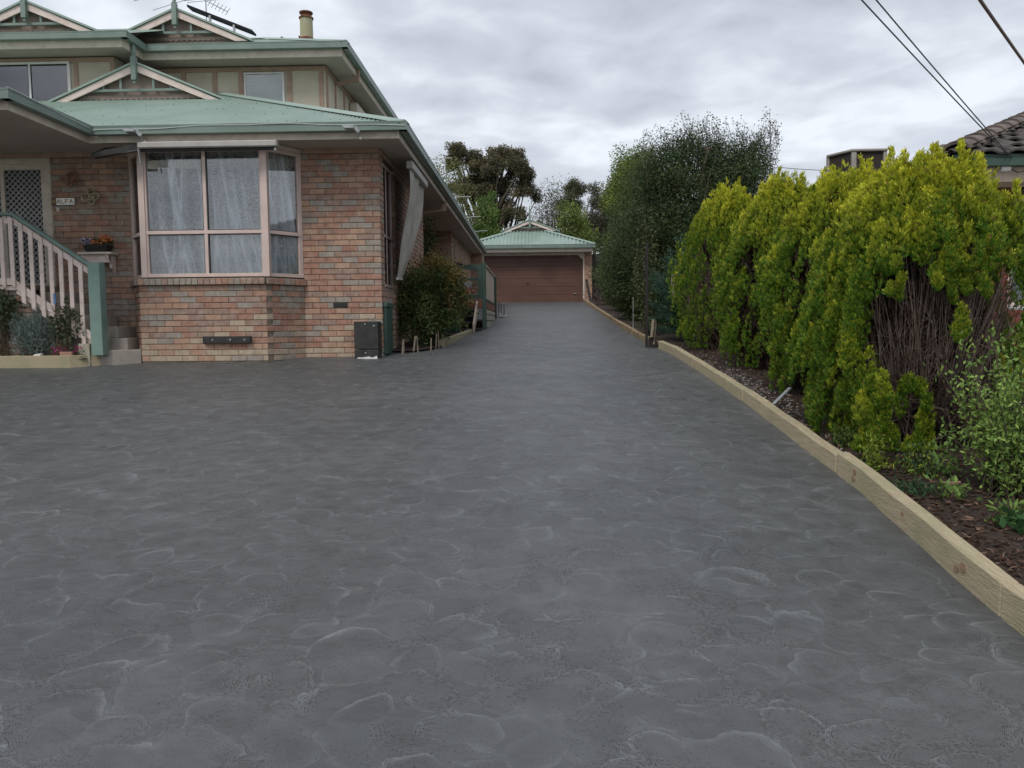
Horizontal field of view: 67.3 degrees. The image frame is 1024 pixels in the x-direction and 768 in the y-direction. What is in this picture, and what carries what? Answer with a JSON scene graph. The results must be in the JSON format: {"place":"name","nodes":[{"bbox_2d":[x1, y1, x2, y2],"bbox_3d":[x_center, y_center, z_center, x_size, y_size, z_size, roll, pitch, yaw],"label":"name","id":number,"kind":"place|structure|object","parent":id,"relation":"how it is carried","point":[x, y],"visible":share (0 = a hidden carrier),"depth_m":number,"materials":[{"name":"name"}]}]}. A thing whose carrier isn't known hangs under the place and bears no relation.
{"place":"outdoors","nodes":[
{"label":"outdoors","id":0,"kind":"place"},
{"bbox_2d":[393,327,482,350],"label":"garden soil","id":1,"kind":"structure","parent":0,"point":[408,347],"depth_m":13.20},
{"bbox_2d":[423,216,444,275],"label":"trellis plant","id":2,"kind":"object","parent":1,"relation":"on","point":[427,245],"visible":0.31,"depth_m":16.82,"materials":[{"name":"green plant"}]},
{"bbox_2d":[394,248,477,345],"bbox_3d":[-1.426,-1.485,13.301,1.424,1.813,1.606,2,5,26],"label":"side bush","id":3,"kind":"object","parent":1,"relation":"on","point":[431,304],"visible":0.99,"depth_m":13.13,"materials":[{"name":"green plant"}]},
{"bbox_2d":[443,294,460,332],"bbox_3d":[-1.307,-1.389,15.283,0.570,0.857,0.590,0,4,2],"label":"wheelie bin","id":4,"kind":"object","parent":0,"point":[455,328],"visible":0.15,"depth_m":15.10,"materials":[{"name":"black plastic"}]},
{"bbox_2d":[0,302,1023,767],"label":"driveway","id":5,"kind":"structure","parent":0,"point":[552,534],"depth_m":3.77,"materials":[{"name":"concrete"}]},
{"bbox_2d":[0,355,69,367],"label":"timber sleeper","id":6,"kind":"object","parent":5,"relation":"on","point":[61,361],"visible":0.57,"depth_m":11.01,"materials":[{"name":"brown wood"}]},
{"bbox_2d":[0,285,142,364],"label":"entry steps","id":7,"kind":"structure","parent":5,"relation":"on","point":[124,347],"depth_m":11.33,"materials":[{"name":"concrete"}]},
{"bbox_2d":[0,212,108,355],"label":"stair railing","id":8,"kind":"object","parent":7,"relation":"on","point":[96,337],"visible":0.99,"depth_m":11.05,"materials":[{"name":"wood"}]},
{"bbox_2d":[78,344,91,365],"bbox_3d":[-6.169,-0.426,11.160,0.160,0.320,0.130,0,4,2],"label":"timber stub","id":9,"kind":"object","parent":5,"relation":"on","point":[86,349],"visible":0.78,"depth_m":11.09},
{"bbox_2d":[70,355,100,367],"bbox_3d":[-6.150,-0.310,11.119,0.413,0.215,0.060,-3,5,-30],"label":"timber sleeper","id":10,"kind":"object","parent":5,"relation":"on","point":[77,361],"visible":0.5,"depth_m":11.07,"materials":[{"name":"brown wood"}]},
{"bbox_2d":[354,321,381,358],"bbox_3d":[-2.183,-0.662,11.652,0.365,0.570,0.272,0,4,2],"label":"gas meter box","id":11,"kind":"object","parent":5,"relation":"on","point":[367,340],"visible":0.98,"depth_m":11.53,"materials":[{"name":"black plastic"}]},
{"bbox_2d":[354,321,381,348],"bbox_3d":[-2.183,-0.740,11.653,0.365,0.415,0.260,0,4,2],"label":"upper door","id":12,"kind":"structure","parent":11,"relation":"in","point":[368,336],"depth_m":11.53,"materials":[{"name":"black plastic"}]},
{"bbox_2d":[354,349,381,358],"bbox_3d":[-2.181,-0.451,11.670,0.365,0.147,0.264,0,4,2],"label":"lower door","id":13,"kind":"structure","parent":11,"relation":"in","point":[359,353],"depth_m":11.54,"materials":[{"name":"black plastic"}]},
{"bbox_2d":[439,329,472,346],"bbox_3d":[-1.026,-0.889,14.809,0.080,0.331,3.415,0,4,6],"label":"timber sleeper","id":14,"kind":"object","parent":5,"relation":"on","point":[453,338],"visible":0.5,"depth_m":14.04,"materials":[{"name":"brown wood"}]},
{"bbox_2d":[594,306,606,315],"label":"timber sleeper","id":15,"kind":"object","parent":5,"relation":"on","point":[600,311],"visible":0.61,"depth_m":23.32,"materials":[{"name":"brown wood"}]},
{"bbox_2d":[604,313,619,323],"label":"timber sleeper","id":16,"kind":"object","parent":5,"relation":"on","point":[610,318],"visible":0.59,"depth_m":19.73,"materials":[{"name":"brown wood"}]},
{"bbox_2d":[633,330,657,346],"bbox_3d":[2.416,-0.820,14.057,0.092,0.320,2.322,0,4,0],"label":"timber sleeper","id":17,"kind":"object","parent":5,"relation":"on","point":[639,335],"visible":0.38,"depth_m":14.34,"materials":[{"name":"brown wood"}]},
{"bbox_2d":[645,243,647,347],"bbox_3d":[2.220,-1.447,12.670,0.040,1.728,0.040,0,4,2],"label":"steel post","id":18,"kind":"object","parent":5,"relation":"on","point":[646,305],"visible":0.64,"depth_m":12.66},
{"bbox_2d":[648,337,656,347],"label":"timber block","id":19,"kind":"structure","parent":5,"relation":"on","point":[650,342],"depth_m":12.67,"materials":[{"name":"black wood"}]},
{"bbox_2d":[650,319,656,343],"bbox_3d":[2.325,-0.856,12.646,0.047,0.414,0.123,4,6,44],"label":"timber stake","id":20,"kind":"object","parent":19,"relation":"on","point":[653,329],"visible":1,"depth_m":12.62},
{"bbox_2d":[658,341,696,366],"bbox_3d":[2.456,-0.437,11.447,0.101,0.374,2.186,-1,4,-1],"label":"timber sleeper","id":21,"kind":"object","parent":5,"relation":"on","point":[686,357],"visible":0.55,"depth_m":11.30,"materials":[{"name":"brown wood"}]},
{"bbox_2d":[0,0,1023,253],"label":"sky","id":22,"kind":"structure","parent":0,"point":[565,82],"materials":[{"name":"grey"}]},
{"bbox_2d":[583,284,608,304],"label":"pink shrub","id":23,"kind":"object","parent":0,"point":[599,303],"visible":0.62,"depth_m":27.93,"materials":[{"name":"green plant"}]},
{"bbox_2d":[588,300,1023,585],"bbox_3d":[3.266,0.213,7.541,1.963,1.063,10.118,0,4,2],"label":"bark mulch","id":24,"kind":"object","parent":0,"point":[1008,561],"visible":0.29,"depth_m":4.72,"materials":[{"name":"brown wood"}]},
{"bbox_2d":[585,279,591,301],"bbox_3d":[3.055,-3.689,30.636,0.100,0.977,0.363,-4,6,-40],"label":"leaning plank","id":25,"kind":"object","parent":24,"relation":"on","point":[587,286],"visible":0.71,"depth_m":30.62,"materials":[{"name":"black wood"}]},
{"bbox_2d":[590,204,628,305],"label":"hedge tree","id":26,"kind":"object","parent":24,"relation":"on","point":[596,283],"visible":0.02,"depth_m":28.13,"materials":[{"name":"green plant"}]},
{"bbox_2d":[587,157,657,310],"bbox_3d":[3.668,-4.363,23.473,2.734,4.914,4.110,0,4,2],"label":"hedge tree","id":27,"kind":"object","parent":24,"relation":"on","point":[619,210],"visible":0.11,"depth_m":23.34,"materials":[{"name":"green plant"}]},
{"bbox_2d":[616,321,635,334],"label":"timber sleeper","id":28,"kind":"object","parent":24,"relation":"on","point":[625,327],"visible":0.59,"depth_m":16.36,"materials":[{"name":"brown wood"}]},
{"bbox_2d":[594,189,672,320],"bbox_3d":[3.485,-3.072,19.194,2.873,3.912,3.675,0,4,2],"label":"hedge tree","id":29,"kind":"object","parent":24,"relation":"on","point":[620,267],"visible":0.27,"depth_m":18.86,"materials":[{"name":"green plant"}]},
{"bbox_2d":[627,208,665,335],"bbox_3d":[2.486,-2.035,14.161,0.728,2.417,0.432,0,4,2],"label":"ivy trunk","id":30,"kind":"object","parent":24,"relation":"on","point":[642,262],"visible":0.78,"depth_m":14.16,"materials":[{"name":"green plant"}]},
{"bbox_2d":[642,232,700,339],"bbox_3d":[3.019,-1.700,13.211,1.401,1.906,1.516,-3,5,-29],"label":"bluegreen conifer","id":31,"kind":"object","parent":24,"relation":"on","point":[667,313],"visible":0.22,"depth_m":13.19,"materials":[{"name":"green plant"}]},
{"bbox_2d":[604,106,782,333],"bbox_3d":[3.645,-3.007,15.455,3.659,5.088,2.715,0,4,2],"label":"evergreen tree","id":32,"kind":"object","parent":24,"relation":"on","point":[702,181],"visible":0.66,"depth_m":15.03,"materials":[{"name":"green plant"}]},
{"bbox_2d":[666,176,755,350],"bbox_3d":[3.324,-1.802,11.787,1.899,2.691,1.856,0,4,2],"label":"golden conifer","id":33,"kind":"object","parent":24,"relation":"on","point":[719,213],"visible":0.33,"depth_m":11.54,"materials":[{"name":"green plant"}]},
{"bbox_2d":[743,389,769,415],"bbox_3d":[2.440,0.208,7.683,0.087,0.254,0.681,0,4,2],"label":"timber sleeper","id":34,"kind":"object","parent":24,"relation":"on","point":[752,399],"visible":0.62,"depth_m":7.66,"materials":[{"name":"brown wood"}]},
{"bbox_2d":[710,166,813,368],"bbox_3d":[3.455,-1.460,9.840,1.814,2.587,1.894,0,4,2],"label":"golden conifer","id":35,"kind":"object","parent":24,"relation":"on","point":[776,197],"visible":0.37,"depth_m":9.59,"materials":[{"name":"green plant"}]},
{"bbox_2d":[772,387,791,404],"bbox_3d":[2.624,0.117,7.480,0.302,0.150,0.035,-4,6,-41],"label":"metal peg","id":36,"kind":"object","parent":24,"relation":"on","point":[782,395],"visible":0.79,"depth_m":7.47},
{"bbox_2d":[752,153,878,396],"bbox_3d":[3.407,-1.097,7.962,1.860,2.520,1.820,0,4,2],"label":"golden conifer","id":37,"kind":"object","parent":24,"relation":"on","point":[818,206],"visible":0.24,"depth_m":7.78,"materials":[{"name":"green plant"}]},
{"bbox_2d":[676,345,963,507],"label":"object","id":38,"kind":"structure","parent":24,"relation":"on","point":[760,392],"depth_m":8.27,"materials":[{"name":"brown stone"}]},
{"bbox_2d":[830,425,857,447],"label":"ground weed","id":39,"kind":"object","parent":24,"relation":"on","point":[842,440],"visible":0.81,"depth_m":5.96,"materials":[{"name":"green plant"}]},
{"bbox_2d":[856,432,898,472],"bbox_3d":[2.535,0.484,5.324,0.291,0.308,0.282,0,4,2],"label":"conifer seedling","id":40,"kind":"object","parent":24,"relation":"on","point":[878,457],"visible":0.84,"depth_m":5.32,"materials":[{"name":"green plant"}]},
{"bbox_2d":[785,137,1023,452],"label":"golden conifer","id":41,"kind":"object","parent":24,"relation":"on","point":[901,289],"visible":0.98,"depth_m":5.73,"materials":[{"name":"green plant"}]},
{"bbox_2d":[888,474,951,502],"bbox_3d":[2.493,0.647,4.872,0.437,0.133,0.441,0,4,2],"label":"ground weed","id":42,"kind":"object","parent":24,"relation":"on","point":[914,487],"visible":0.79,"depth_m":4.82,"materials":[{"name":"green plant"}]},
{"bbox_2d":[881,441,959,479],"bbox_3d":[2.783,0.511,5.224,0.484,0.258,0.410,-4,6,-42],"label":"conifer seedling","id":43,"kind":"object","parent":24,"relation":"on","point":[914,465],"visible":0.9,"depth_m":5.21,"materials":[{"name":"green plant"}]},
{"bbox_2d":[908,437,973,479],"bbox_3d":[2.905,0.502,5.180,0.402,0.290,0.356,-4,5,-38],"label":"broadleaf weed","id":44,"kind":"object","parent":24,"relation":"on","point":[941,465],"visible":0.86,"depth_m":5.15,"materials":[{"name":"green plant"}]},
{"bbox_2d":[930,474,980,499],"bbox_3d":[2.716,0.645,4.752,0.272,0.161,0.342,0,4,2],"label":"ground weed","id":45,"kind":"object","parent":24,"relation":"on","point":[957,492],"visible":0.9,"depth_m":4.76,"materials":[{"name":"green plant"}]},
{"bbox_2d":[923,321,1023,500],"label":"young shrub","id":46,"kind":"object","parent":24,"relation":"on","point":[1003,448],"visible":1,"depth_m":4.75,"materials":[{"name":"green plant"}]},
{"bbox_2d":[980,491,1023,523],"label":"ground weed","id":47,"kind":"object","parent":24,"relation":"on","point":[1016,503],"visible":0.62,"depth_m":4.34,"materials":[{"name":"green plant"}]},
{"bbox_2d":[994,506,1023,533],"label":"ground weed","id":48,"kind":"object","parent":24,"relation":"on","point":[1018,520],"visible":0.89,"depth_m":4.21,"materials":[{"name":"green plant"}]},
{"bbox_2d":[978,0,1023,64],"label":"overhead wire","id":49,"kind":"object","parent":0,"point":[994,20],"visible":1,"depth_m":5.28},
{"bbox_3d":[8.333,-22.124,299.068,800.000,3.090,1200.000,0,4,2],"label":"ground","id":50,"kind":"structure","parent":0,"visible":0},
{"bbox_2d":[0,0,486,362],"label":"brick house","id":51,"kind":"structure","parent":50,"relation":"on","point":[289,248],"depth_m":11.77,"materials":[{"name":"brown brick"}]},
{"bbox_2d":[0,170,45,283],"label":"door leaf","id":52,"kind":"structure","parent":51,"relation":"in","point":[32,186],"depth_m":11.96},
{"bbox_2d":[0,164,48,285],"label":"screen door","id":53,"kind":"structure","parent":51,"relation":"in","point":[3,168],"depth_m":11.88,"materials":[{"name":"metal"}]},
{"bbox_2d":[0,61,71,100],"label":"upper window","id":54,"kind":"structure","parent":51,"relation":"in","point":[39,81],"depth_m":14.55,"materials":[{"name":"glass"}]},
{"bbox_2d":[51,198,74,204],"bbox_3d":[-6.852,-2.783,11.733,0.355,0.103,0.045,0,4,2],"label":"name plaque","id":55,"kind":"object","parent":51,"relation":"attached to","point":[62,201],"visible":1,"depth_m":11.72,"materials":[{"name":"white metal"}]},
{"bbox_2d":[61,170,78,187],"bbox_3d":[-6.708,-3.113,11.681,0.275,0.263,0.052,0,4,2],"label":"butterfly ornament","id":56,"kind":"object","parent":51,"relation":"attached to","point":[70,178],"visible":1,"depth_m":11.66,"materials":[{"name":"orange metal"}]},
{"bbox_2d":[81,186,99,205],"bbox_3d":[-6.406,-2.858,11.693,0.290,0.290,0.052,0,4,2],"label":"butterfly ornament","id":57,"kind":"object","parent":51,"relation":"attached to","point":[91,196],"visible":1,"depth_m":11.67,"materials":[{"name":"gold metal"}]},
{"bbox_2d":[77,252,118,272],"bbox_3d":[-6.284,-1.844,11.693,0.520,0.305,0.240,0,4,2],"label":"wall shelf","id":58,"kind":"object","parent":51,"relation":"attached to","point":[106,257],"depth_m":11.63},
{"bbox_2d":[79,234,114,251],"bbox_3d":[-6.276,-2.134,11.649,0.483,0.278,0.242,0,4,2],"label":"flower trough","id":59,"kind":"object","parent":58,"relation":"on","point":[97,247],"visible":1,"depth_m":11.59,"materials":[{"name":"black metal"}]},
{"bbox_2d":[122,129,145,141],"bbox_3d":[-5.334,-3.513,10.860,0.301,0.172,0.174,-3,5,-25],"label":"floodlight","id":60,"kind":"object","parent":51,"relation":"attached to","point":[134,131],"visible":0.96,"depth_m":10.84,"materials":[{"name":"white paint"}]},
{"bbox_2d":[128,152,155,279],"bbox_3d":[-5.557,-2.514,11.544,0.159,1.860,0.674,-4,6,-39],"label":"bay window","id":61,"kind":"structure","parent":51,"relation":"in","point":[132,163],"depth_m":11.64,"materials":[{"name":"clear glass"}]},
{"bbox_2d":[134,0,229,19],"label":"tv antenna","id":62,"kind":"object","parent":51,"relation":"attached to","point":[205,5],"visible":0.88,"depth_m":16.22,"materials":[{"name":"black metal"}]},
{"bbox_2d":[91,140,278,164],"bbox_3d":[-4.628,-3.284,10.991,2.630,0.316,0.350,0,4,2],"label":"rolled awning","id":63,"kind":"object","parent":51,"relation":"attached to","point":[229,145],"visible":1,"depth_m":10.88,"materials":[{"name":"canvas fabric"},{"name":"painted metal"}]},
{"bbox_2d":[143,150,263,277],"bbox_3d":[-4.488,-2.504,11.295,1.821,1.860,0.178,0,4,2],"label":"bay window","id":64,"kind":"structure","parent":51,"relation":"in","point":[242,235],"depth_m":11.32,"materials":[{"name":"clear glass"}]},
{"bbox_2d":[7,86,404,130],"bbox_3d":[-3.765,-3.583,9.972,4.484,0.082,1.772,0,4,2],"label":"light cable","id":65,"kind":"object","parent":51,"relation":"attached to","point":[205,125],"visible":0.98,"depth_m":10.82,"materials":[{"name":"white plastic"}]},
{"bbox_2d":[187,5,255,35],"bbox_3d":[-5.989,-7.497,15.870,1.330,0.587,0.260,0,4,2],"label":"solar panel","id":66,"kind":"object","parent":51,"relation":"attached to","point":[210,16],"visible":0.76,"depth_m":15.76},
{"bbox_2d":[243,72,284,100],"bbox_3d":[-4.867,-5.615,15.134,0.800,1.000,0.042,0,4,2],"label":"upper window","id":67,"kind":"structure","parent":51,"relation":"in","point":[253,82],"depth_m":15.12,"materials":[{"name":"glass"}]},
{"bbox_2d":[258,149,303,277],"bbox_3d":[-3.446,-2.528,11.481,0.159,1.860,0.642,3,6,39],"label":"bay window","id":68,"kind":"structure","parent":51,"relation":"in","point":[292,245],"depth_m":11.58,"materials":[{"name":"clear glass"}]},
{"bbox_2d":[342,125,361,139],"bbox_3d":[-2.236,-3.534,10.772,0.301,0.172,0.174,-3,5,-25],"label":"floodlight","id":69,"kind":"object","parent":51,"relation":"attached to","point":[351,127],"visible":1,"depth_m":10.75,"materials":[{"name":"white paint"}]},
{"bbox_2d":[382,164,393,288],"bbox_3d":[-2.052,-2.539,12.455,0.066,1.940,1.000,0,4,2],"label":"side window","id":70,"kind":"structure","parent":51,"relation":"in","point":[387,182],"depth_m":12.73,"materials":[{"name":"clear glass"}]},
{"bbox_2d":[383,302,393,353],"bbox_3d":[-1.943,-0.878,12.132,0.060,0.795,0.590,0,4,2],"label":"switch box","id":71,"kind":"object","parent":51,"relation":"attached to","point":[388,325],"visible":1,"depth_m":12.02,"materials":[{"name":"teal metal"}]},
{"bbox_2d":[383,307,392,353],"bbox_3d":[-1.950,-0.841,12.135,0.045,0.720,0.550,0,4,2],"label":"door","id":72,"kind":"structure","parent":71,"relation":"in","point":[387,312],"depth_m":12.02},
{"bbox_2d":[396,161,427,280],"bbox_3d":[-1.717,-2.668,13.113,0.359,1.868,1.750,0,4,2],"label":"drawn awning","id":73,"kind":"object","parent":51,"relation":"attached to","point":[418,182],"visible":1,"depth_m":12.88,"materials":[{"name":"fabric"}]},
{"bbox_2d":[457,234,462,270],"bbox_3d":[-1.232,-3.356,18.039,0.166,1.390,0.166,1,5,24],"label":"hanging lantern","id":74,"kind":"object","parent":51,"relation":"hanging from","point":[461,263],"visible":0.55,"depth_m":18.04,"materials":[{"name":"black metal"}]},
{"bbox_2d":[430,152,497,235],"bbox_3d":[-2.785,-7.276,36.688,4.278,7.228,2.512,0,4,2],"label":"leafy tree","id":75,"kind":"object","parent":50,"relation":"on","point":[452,189],"visible":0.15,"depth_m":36.34,"materials":[{"name":"green plant"}]},
{"bbox_2d":[439,263,496,332],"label":"side deck","id":76,"kind":"structure","parent":50,"relation":"on","point":[487,292],"depth_m":17.25,"materials":[{"name":"teal wood"}]},
{"bbox_2d":[471,190,506,238],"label":"leafy tree","id":77,"kind":"object","parent":50,"relation":"on","point":[484,230],"visible":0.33,"depth_m":37.24,"materials":[{"name":"green plant"}]},
{"bbox_2d":[443,140,544,231],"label":"gum tree","id":78,"kind":"object","parent":50,"relation":"on","point":[488,170],"visible":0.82,"depth_m":43.67,"materials":[{"name":"green plant"}]},
{"bbox_2d":[470,205,596,301],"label":"brick garage","id":79,"kind":"structure","parent":50,"relation":"on","point":[529,260],"depth_m":32.78,"materials":[{"name":"brown brick"}]},
{"bbox_2d":[484,255,582,262],"bbox_3d":[0.807,-5.360,32.756,4.450,0.338,0.045,0,4,2],"label":"door panel","id":80,"kind":"structure","parent":79,"relation":"in","point":[539,258],"depth_m":32.74,"materials":[{"name":"metal"}]},
{"bbox_2d":[486,262,582,270],"bbox_3d":[0.810,-5.016,32.782,4.450,0.338,0.045,0,4,2],"label":"door panel","id":81,"kind":"structure","parent":79,"relation":"in","point":[515,266],"depth_m":32.76,"materials":[{"name":"metal"}]},
{"bbox_2d":[492,270,582,278],"bbox_3d":[0.814,-4.672,32.808,4.450,0.338,0.045,0,4,2],"label":"door panel","id":82,"kind":"structure","parent":79,"relation":"in","point":[529,274],"depth_m":32.78,"materials":[{"name":"metal"}]},
{"bbox_2d":[496,286,582,294],"bbox_3d":[0.820,-3.984,32.860,4.450,0.338,0.045,0,4,2],"label":"door panel","id":83,"kind":"structure","parent":79,"relation":"in","point":[558,289],"depth_m":32.83,"materials":[{"name":"metal"}]},
{"bbox_2d":[496,278,582,286],"bbox_3d":[0.817,-4.328,32.834,4.450,0.338,0.045,0,4,2],"label":"door panel","id":84,"kind":"structure","parent":79,"relation":"in","point":[542,282],"depth_m":32.81,"materials":[{"name":"metal"}]},
{"bbox_2d":[497,294,582,301],"bbox_3d":[0.823,-3.640,32.886,4.450,0.338,0.045,0,4,2],"label":"door panel","id":85,"kind":"structure","parent":79,"relation":"in","point":[571,297],"depth_m":32.86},
{"bbox_2d":[526,173,572,233],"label":"thin tree","id":86,"kind":"object","parent":50,"relation":"on","point":[549,219],"visible":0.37,"depth_m":47.03,"materials":[{"name":"green plant"}]},
{"bbox_2d":[552,198,600,252],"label":"leafy tree","id":87,"kind":"object","parent":50,"relation":"on","point":[575,229],"visible":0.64,"depth_m":41.15,"materials":[{"name":"green plant"}]},
{"bbox_2d":[553,175,605,253],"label":"gum tree","id":88,"kind":"object","parent":50,"relation":"on","point":[576,190],"visible":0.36,"depth_m":48.65,"materials":[{"name":"green plant"}]},
{"bbox_2d":[592,254,606,299],"bbox_3d":[5.544,-4.602,33.622,4.199,2.200,0.030,0,4,2],"label":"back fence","id":89,"kind":"object","parent":50,"relation":"on","point":[594,257],"visible":0.04,"depth_m":33.66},
{"bbox_2d":[584,160,658,253],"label":"gum tree","id":90,"kind":"object","parent":50,"relation":"on","point":[598,219],"visible":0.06,"depth_m":44.85,"materials":[{"name":"green plant"}]},
{"bbox_2d":[598,139,661,218],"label":"leafy tree","id":91,"kind":"object","parent":50,"relation":"on","point":[607,197],"visible":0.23,"depth_m":29.41,"materials":[{"name":"green plant"}]},
{"bbox_2d":[693,358,748,400],"bbox_3d":[2.461,-0.054,9.193,0.089,0.413,2.332,0,4,1],"label":"timber sleeper","id":92,"kind":"object","parent":50,"relation":"on","point":[726,383],"visible":0.62,"depth_m":8.97,"materials":[{"name":"brown wood"}]},
{"bbox_2d":[762,402,842,472],"bbox_3d":[2.380,0.432,6.397,0.089,0.376,1.881,0,4,3],"label":"timber sleeper","id":93,"kind":"object","parent":50,"relation":"on","point":[815,445],"visible":0.64,"depth_m":6.18,"materials":[{"name":"brown wood"}]},
{"bbox_2d":[837,452,1019,615],"bbox_3d":[2.252,0.773,4.383,0.105,0.426,2.143,0,4,5],"label":"timber sleeper","id":94,"kind":"object","parent":50,"relation":"on","point":[974,571],"visible":0.85,"depth_m":3.99,"materials":[{"name":"brown wood"}]},
{"bbox_2d":[1001,584,1023,635],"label":"timber sleeper","id":95,"kind":"object","parent":50,"relation":"on","point":[1012,611],"visible":0.76,"depth_m":3.24,"materials":[{"name":"brown wood"}]},
{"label":"garden soil","id":96,"kind":"structure","parent":0,"visible":0},
{"bbox_2d":[0,288,27,355],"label":"rose bush","id":97,"kind":"object","parent":96,"relation":"on","point":[4,302],"visible":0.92,"depth_m":11.14,"materials":[{"name":"green plant"}]},
{"bbox_2d":[8,307,61,355],"bbox_3d":[-6.879,-0.719,11.157,0.818,0.869,0.370,0,4,2],"label":"lavender bush","id":98,"kind":"object","parent":96,"relation":"on","point":[32,334],"visible":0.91,"depth_m":11.11,"materials":[{"name":"green plant"}]},
{"bbox_2d":[53,293,58,351],"bbox_3d":[-6.562,-0.844,11.073,0.035,0.930,0.017,0,4,2],"label":"blue pinwheel","id":99,"kind":"object","parent":96,"relation":"on","point":[54,298],"visible":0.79,"depth_m":11.04,"materials":[{"name":"plastic"}]},
{"bbox_2d":[46,296,84,355],"bbox_3d":[-6.418,-0.817,11.079,0.557,0.934,0.242,0,4,2],"label":"climbing rose","id":100,"kind":"object","parent":96,"relation":"on","point":[67,332],"visible":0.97,"depth_m":11.06,"materials":[{"name":"green plant"}]},
{"bbox_2d":[47,345,85,357],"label":"pink flowers","id":101,"kind":"object","parent":96,"relation":"on","point":[74,351],"visible":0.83,"depth_m":11.08,"materials":[{"name":"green plant"}]},
{"bbox_2d":[60,352,73,355],"bbox_3d":[-6.402,-0.406,11.058,0.180,0.115,0.050,0,4,2],"label":"paving offcut","id":102,"kind":"object","parent":96,"relation":"on","point":[66,353],"visible":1,"depth_m":11.03,"materials":[{"name":"ceramic"}]},
{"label":"neighbour yard","id":103,"kind":"structure","parent":0,"visible":0},
{"bbox_2d":[911,111,1023,345],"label":"neighbour house","id":104,"kind":"structure","parent":103,"relation":"on","point":[1008,133],"depth_m":8.38,"materials":[{"name":"tile"}]},
{"bbox_2d":[826,148,887,180],"bbox_3d":[6.168,-3.647,14.020,0.894,1.045,0.984,0,4,2],"label":"roof cooler","id":105,"kind":"object","parent":104,"relation":"on","point":[850,156],"visible":0.34,"depth_m":13.55,"materials":[{"name":"metal"}]},
{"bbox_2d":[861,0,1008,155],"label":"overhead wire","id":106,"kind":"object","parent":104,"relation":"attached to","point":[895,36],"visible":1,"depth_m":6.58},
{"bbox_2d":[876,0,1011,157],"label":"overhead wire","id":107,"kind":"object","parent":104,"relation":"attached to","point":[894,21],"visible":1,"depth_m":6.72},
{"bbox_2d":[998,166,1023,172],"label":"sensor light","id":108,"kind":"object","parent":104,"relation":"attached to","point":[1004,168],"visible":0.97,"depth_m":8.21,"materials":[{"name":"white paint"}]},
{"bbox_2d":[1006,188,1021,306],"bbox_3d":[6.667,-1.617,8.828,1.950,1.430,0.066,0,4,2],"label":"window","id":109,"kind":"structure","parent":104,"relation":"in","point":[1012,304],"depth_m":8.87,"materials":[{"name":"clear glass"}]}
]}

